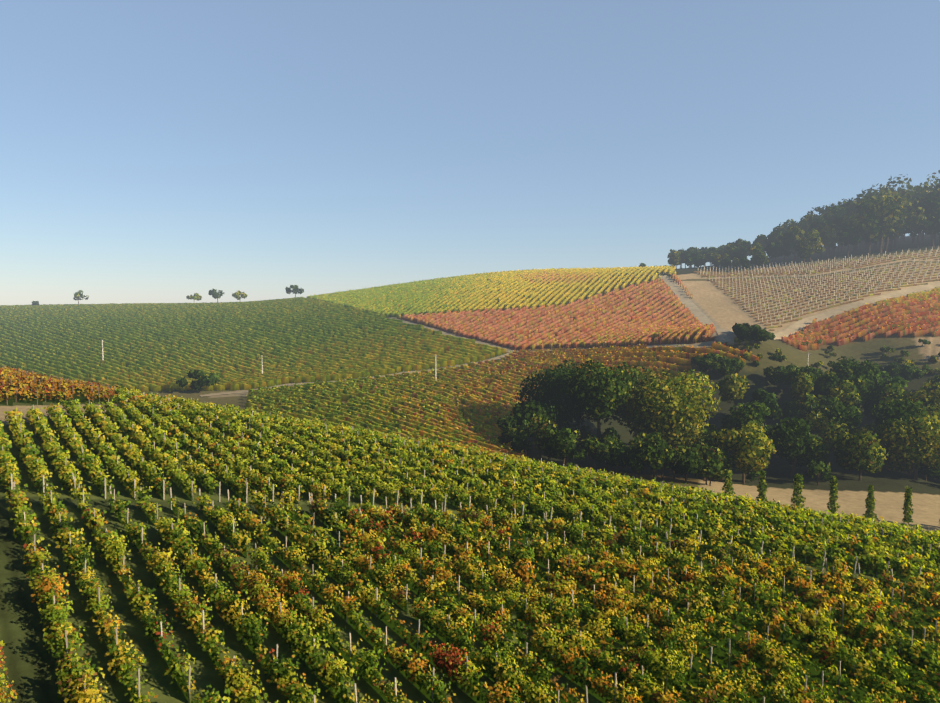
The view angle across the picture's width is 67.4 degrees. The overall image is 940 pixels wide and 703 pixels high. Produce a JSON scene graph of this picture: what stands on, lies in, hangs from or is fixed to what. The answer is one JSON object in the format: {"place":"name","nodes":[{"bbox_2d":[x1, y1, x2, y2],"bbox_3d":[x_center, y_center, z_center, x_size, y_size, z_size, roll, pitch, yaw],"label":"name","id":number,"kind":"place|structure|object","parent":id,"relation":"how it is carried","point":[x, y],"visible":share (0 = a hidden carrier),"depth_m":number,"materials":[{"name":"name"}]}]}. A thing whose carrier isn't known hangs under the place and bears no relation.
{"place":"outdoors","nodes":[
{"label":"outdoors","id":0,"kind":"place"},
{"bbox_2d":[0,234,939,702],"bbox_3d":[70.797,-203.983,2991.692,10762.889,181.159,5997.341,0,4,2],"label":"terrain","id":1,"kind":"structure","parent":0,"point":[30,664],"depth_m":64.86,"materials":[{"name":"beige soil"}]},
{"bbox_2d":[102,340,808,380],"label":"utility poles","id":2,"kind":"object","parent":1,"relation":"on","point":[435,360],"visible":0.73,"depth_m":205.41,"materials":[{"name":"grey wood"}]},
{"bbox_2d":[0,366,939,702],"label":"vineyard vines","id":3,"kind":"object","parent":1,"relation":"on","point":[872,624],"visible":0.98,"depth_m":62.52,"materials":[{"name":"green plant"}]},
{"bbox_2d":[0,264,939,458],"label":"vineyard vines","id":4,"kind":"object","parent":1,"relation":"on","point":[156,347],"depth_m":252.06,"materials":[{"name":"green plant"}]},
{"bbox_2d":[2,366,938,702],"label":"vineyard posts","id":5,"kind":"object","parent":1,"relation":"on","point":[444,550],"visible":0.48,"depth_m":68.49,"materials":[{"name":"grey wood"}]},
{"bbox_2d":[31,170,939,392],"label":"trees","id":6,"kind":"object","parent":1,"relation":"on","point":[870,217],"visible":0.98,"depth_m":333.42,"materials":[{"name":"green plant"}]},
{"bbox_2d":[200,275,939,396],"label":"dirt road tracks","id":7,"kind":"object","parent":1,"relation":"on","point":[723,334],"depth_m":256.34},
{"bbox_2d":[497,323,939,485],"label":"trees","id":8,"kind":"object","parent":1,"relation":"on","point":[906,430],"visible":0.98,"depth_m":158.60,"materials":[{"name":"green plant"}]},
{"bbox_2d":[694,250,939,330],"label":"vineyard vines","id":9,"kind":"object","parent":1,"relation":"on","point":[713,274],"depth_m":290.52,"materials":[{"name":"brown plant"}]},
{"bbox_2d":[700,246,939,326],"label":"vineyard posts","id":10,"kind":"object","parent":1,"relation":"on","point":[822,280],"depth_m":292.38,"materials":[{"name":"grey wood"}]},
{"bbox_2d":[721,469,939,526],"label":"young trees","id":11,"kind":"object","parent":1,"relation":"on","point":[870,499],"visible":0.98,"depth_m":121.24,"materials":[{"name":"green plant"}]},
{"bbox_2d":[0,0,939,304],"label":"sky","id":12,"kind":"structure","parent":0,"point":[152,151],"materials":[{"name":"blue"}]}
]}

